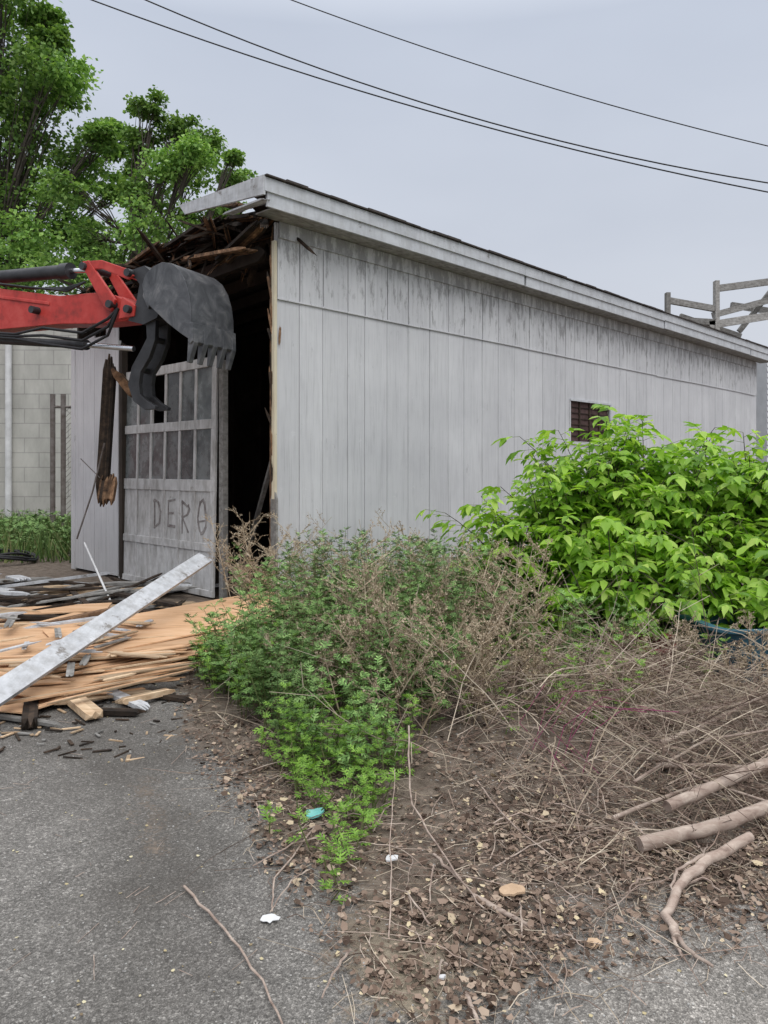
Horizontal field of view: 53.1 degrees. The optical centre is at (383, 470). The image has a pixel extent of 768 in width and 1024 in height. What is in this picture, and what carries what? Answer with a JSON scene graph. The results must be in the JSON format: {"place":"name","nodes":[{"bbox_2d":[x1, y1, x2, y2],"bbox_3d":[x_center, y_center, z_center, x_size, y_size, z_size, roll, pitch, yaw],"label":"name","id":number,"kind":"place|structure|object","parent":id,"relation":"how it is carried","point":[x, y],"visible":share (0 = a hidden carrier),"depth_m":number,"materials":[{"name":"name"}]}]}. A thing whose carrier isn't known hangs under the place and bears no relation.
{"place":"outdoors","nodes":[
{"label":"outdoors","id":0,"kind":"place"},
{"bbox_2d":[0,541,767,1023],"bbox_3d":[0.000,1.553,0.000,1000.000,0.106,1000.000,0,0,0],"label":"ground","id":1,"kind":"structure","parent":0,"point":[108,991],"depth_m":2.93,"materials":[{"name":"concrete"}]},
{"bbox_2d":[0,549,38,561],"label":"coiled hose","id":2,"kind":"object","parent":1,"relation":"on","point":[27,557],"visible":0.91,"depth_m":12.96,"materials":[{"name":"rubber"}]},
{"bbox_2d":[0,508,70,562],"bbox_3d":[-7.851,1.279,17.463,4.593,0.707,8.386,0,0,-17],"label":"roadside weeds","id":3,"kind":"object","parent":1,"relation":"on","point":[35,528],"visible":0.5,"depth_m":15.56,"materials":[{"name":"green plant"}]},
{"bbox_2d":[0,328,76,521],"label":"block walls","id":4,"kind":"structure","parent":1,"relation":"on","point":[40,375],"depth_m":22.00,"materials":[{"name":"white concrete"}]},
{"bbox_2d":[5,345,11,516],"bbox_3d":[-10.700,-1.300,21.880,0.173,5.400,0.180,0,0,0],"label":"downpipe","id":5,"kind":"object","parent":4,"relation":"attached to","point":[8,427],"visible":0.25,"depth_m":21.81,"materials":[{"name":"white metal"}]},
{"bbox_2d":[50,394,70,524],"bbox_3d":[-6.725,-0.100,18.200,2.368,3.400,0.118,0,0,0],"label":"chain link fence","id":6,"kind":"object","parent":1,"relation":"on","point":[63,406],"visible":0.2,"depth_m":18.16,"materials":[{"name":"grey metal"}]},
{"bbox_2d":[0,0,141,294],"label":"maple tree","id":7,"kind":"object","parent":1,"relation":"on","point":[42,60],"visible":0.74,"depth_m":28.71,"materials":[{"name":"green plant"}]},
{"bbox_2d":[84,542,112,604],"bbox_3d":[-3.480,1.260,9.350,0.026,0.665,1.349,0,0,-35],"label":"white pipe","id":8,"kind":"object","parent":1,"relation":"on","point":[96,569],"visible":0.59,"depth_m":9.40,"materials":[{"name":"metal"}]},
{"bbox_2d":[0,553,211,706],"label":"long painted board","id":9,"kind":"object","parent":1,"relation":"on","point":[17,680],"visible":1,"depth_m":5.78,"materials":[{"name":"white wood"}]},
{"bbox_2d":[0,260,235,410],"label":"excavator","id":10,"kind":"object","parent":1,"relation":"on","point":[194,308],"visible":1,"depth_m":8.81,"materials":[{"name":"red paint"}]},
{"bbox_2d":[0,572,243,761],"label":"demolition debris","id":11,"kind":"object","parent":1,"relation":"on","point":[54,594],"visible":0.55,"depth_m":7.12,"materials":[{"name":"grey wood"}]},
{"bbox_2d":[5,84,257,294],"bbox_3d":[-8.494,-6.011,26.837,7.245,15.342,7.289,0,0,14],"label":"maple tree","id":12,"kind":"object","parent":1,"relation":"on","point":[183,164],"visible":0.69,"depth_m":26.14,"materials":[{"name":"green plant"}]},
{"bbox_2d":[0,592,304,713],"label":"plywood pile","id":13,"kind":"object","parent":1,"relation":"on","point":[46,691],"visible":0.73,"depth_m":6.06,"materials":[{"name":"beige wood"}]},
{"bbox_2d":[260,913,280,922],"bbox_3d":[-0.403,1.587,2.720,0.068,0.010,0.043,0,0,24],"label":"paper scrap","id":14,"kind":"object","parent":1,"relation":"on","point":[269,918],"visible":1,"depth_m":2.72,"materials":[{"name":"white paper"}]},
{"bbox_2d":[306,807,323,818],"bbox_3d":[-0.312,1.555,3.480,0.082,0.026,0.065,0,0,0],"label":"candy wrapper","id":15,"kind":"object","parent":1,"relation":"on","point":[315,812],"visible":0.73,"depth_m":3.48,"materials":[{"name":"teal plastic"}]},
{"bbox_2d":[252,681,421,862],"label":"fresh weeds","id":16,"kind":"object","parent":1,"relation":"on","point":[296,769],"visible":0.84,"depth_m":3.85,"materials":[{"name":"green plant"}]},
{"bbox_2d":[184,526,521,787],"bbox_3d":[-0.261,1.042,5.797,2.582,1.144,3.795,0,0,23],"label":"mugwort patch","id":17,"kind":"object","parent":1,"relation":"on","point":[257,667],"visible":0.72,"depth_m":5.03,"materials":[{"name":"green plant"}]},
{"bbox_2d":[0,718,745,1023],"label":"scattered sticks","id":18,"kind":"object","parent":1,"relation":"on","point":[458,878],"visible":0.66,"depth_m":2.93,"materials":[{"name":"brown wood"}]},
{"bbox_2d":[0,678,755,1018],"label":"stray leaves","id":19,"kind":"object","parent":1,"relation":"on","point":[302,898],"visible":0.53,"depth_m":2.74,"materials":[{"name":"brown plant"}]},
{"bbox_2d":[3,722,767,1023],"bbox_3d":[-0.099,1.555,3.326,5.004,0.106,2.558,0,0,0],"label":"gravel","id":20,"kind":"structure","parent":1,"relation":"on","point":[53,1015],"depth_m":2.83,"materials":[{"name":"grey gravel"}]},
{"bbox_2d":[330,519,447,659],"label":"dried seed stalks","id":21,"kind":"object","parent":1,"relation":"on","point":[386,563],"visible":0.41,"depth_m":5.60,"materials":[{"name":"brown plant"}]},
{"bbox_2d":[386,855,397,861],"bbox_3d":[0.032,1.567,3.102,0.051,0.014,0.037,0,0,0],"label":"paper scrap","id":22,"kind":"object","parent":1,"relation":"on","point":[393,858],"visible":0.93,"depth_m":3.10,"materials":[{"name":"white paper"}]},
{"bbox_2d":[222,509,572,741],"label":"dried seed stalks","id":23,"kind":"object","parent":1,"relation":"on","point":[485,640],"visible":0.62,"depth_m":5.19,"materials":[{"name":"brown plant"}]},
{"bbox_2d":[56,173,767,598],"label":"dilapidated wooden shed","id":24,"kind":"structure","parent":1,"relation":"on","point":[394,369],"depth_m":10.66,"materials":[{"name":"grey wood"}]},
{"bbox_2d":[96,354,131,506],"bbox_3d":[-3.497,-0.530,10.075,0.553,2.018,0.249,0,0,0],"label":"hanging broken post","id":25,"kind":"object","parent":24,"relation":"attached to","point":[106,485],"visible":0.91,"depth_m":10.07,"materials":[{"name":"brown wood"}]},
{"bbox_2d":[76,443,104,538],"bbox_3d":[-3.820,0.276,9.999,0.434,1.257,0.054,0,0,10],"label":"bent conduit","id":26,"kind":"object","parent":25,"relation":"attached to","point":[96,473],"visible":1,"depth_m":9.99,"materials":[{"name":"grey metal"}]},
{"bbox_2d":[119,356,218,597],"bbox_3d":[-2.961,0.079,10.380,2.470,3.000,0.041,0,-1,45],"label":"garage door","id":27,"kind":"structure","parent":24,"relation":"in","point":[170,482],"depth_m":10.19,"materials":[{"name":"white paint"}]},
{"bbox_2d":[569,398,611,444],"bbox_3d":[3.700,-0.842,13.775,0.070,0.785,1.480,0,0,44],"label":"side window","id":28,"kind":"structure","parent":24,"relation":"in","point":[580,411],"depth_m":13.65,"materials":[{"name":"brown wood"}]},
{"bbox_2d":[439,974,445,979],"bbox_3d":[0.181,1.584,2.399,0.024,0.011,0.014,0,0,0],"label":"paper scrap","id":29,"kind":"object","parent":1,"relation":"on","point":[442,976],"visible":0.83,"depth_m":2.40,"materials":[{"name":"white paper"}]},
{"bbox_2d":[143,528,767,939],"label":"dead brush pile","id":30,"kind":"object","parent":1,"relation":"on","point":[669,676],"visible":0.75,"depth_m":4.14,"materials":[{"name":"plant"}]},
{"bbox_2d":[189,566,730,903],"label":"fresh weeds","id":31,"kind":"object","parent":1,"relation":"on","point":[267,808],"visible":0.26,"depth_m":4.83,"materials":[{"name":"green plant"}]},
{"bbox_2d":[175,663,767,1023],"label":"leaf litter","id":32,"kind":"object","parent":1,"relation":"on","point":[516,986],"visible":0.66,"depth_m":2.98,"materials":[{"name":"brown plant"}]},
{"bbox_2d":[175,689,767,1023],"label":"ground straw","id":33,"kind":"object","parent":1,"relation":"on","point":[625,907],"visible":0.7,"depth_m":2.98,"materials":[{"name":"brown plant"}]},
{"bbox_2d":[203,507,767,733],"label":"dried seed stalks","id":34,"kind":"object","parent":1,"relation":"on","point":[535,661],"visible":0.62,"depth_m":5.21,"materials":[{"name":"brown plant"}]},
{"bbox_2d":[499,883,524,895],"bbox_3d":[0.477,1.566,2.864,0.097,0.021,0.060,0,0,0],"label":"stone","id":35,"kind":"object","parent":1,"relation":"on","point":[511,889],"visible":1,"depth_m":2.86,"materials":[{"name":"beige stone"}]},
{"bbox_2d":[323,534,715,681],"bbox_3d":[1.100,1.200,7.612,2.941,0.834,4.519,0,0,-32],"label":"mugwort patch","id":36,"kind":"object","parent":1,"relation":"on","point":[585,624],"visible":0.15,"depth_m":5.96,"materials":[{"name":"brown plant"}]},
{"bbox_2d":[415,404,767,661],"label":"box elder bush","id":37,"kind":"object","parent":1,"relation":"on","point":[635,527],"visible":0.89,"depth_m":6.85,"materials":[{"name":"green plant"}]},
{"bbox_2d":[585,938,601,948],"bbox_3d":[0.701,1.584,2.571,0.058,0.016,0.041,0,0,0],"label":"stone","id":38,"kind":"object","parent":1,"relation":"on","point":[596,940],"visible":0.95,"depth_m":2.57,"materials":[{"name":"beige stone"}]},
{"bbox_2d":[520,684,676,775],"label":"purple bramble canes","id":39,"kind":"object","parent":1,"relation":"on","point":[581,722],"visible":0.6,"depth_m":4.04,"materials":[{"name":"plant"}]},
{"bbox_2d":[611,693,767,967],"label":"cut branches","id":40,"kind":"object","parent":1,"relation":"on","point":[706,829],"visible":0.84,"depth_m":3.24,"materials":[{"name":"brown wood"}]},
{"bbox_2d":[664,278,767,337],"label":"timber frame","id":41,"kind":"object","parent":1,"relation":"on","point":[754,308],"visible":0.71,"depth_m":25.93,"materials":[{"name":"grey wood"}]},
{"bbox_2d":[677,610,767,682],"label":"blue plastic tub","id":42,"kind":"object","parent":1,"relation":"on","point":[733,635],"visible":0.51,"depth_m":5.62,"materials":[{"name":"blue plastic"}]},
{"bbox_2d":[756,362,767,462],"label":"white clapboard building","id":43,"kind":"structure","parent":1,"relation":"on","point":[762,403],"depth_m":24.75,"materials":[{"name":"white wood"}]},
{"bbox_2d":[0,0,767,346],"label":"sky","id":44,"kind":"structure","parent":0,"point":[641,234],"materials":[{"name":"grey"}]},
{"bbox_2d":[91,0,767,192],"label":"power lines","id":45,"kind":"object","parent":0,"point":[457,112],"visible":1,"depth_m":14.99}
]}

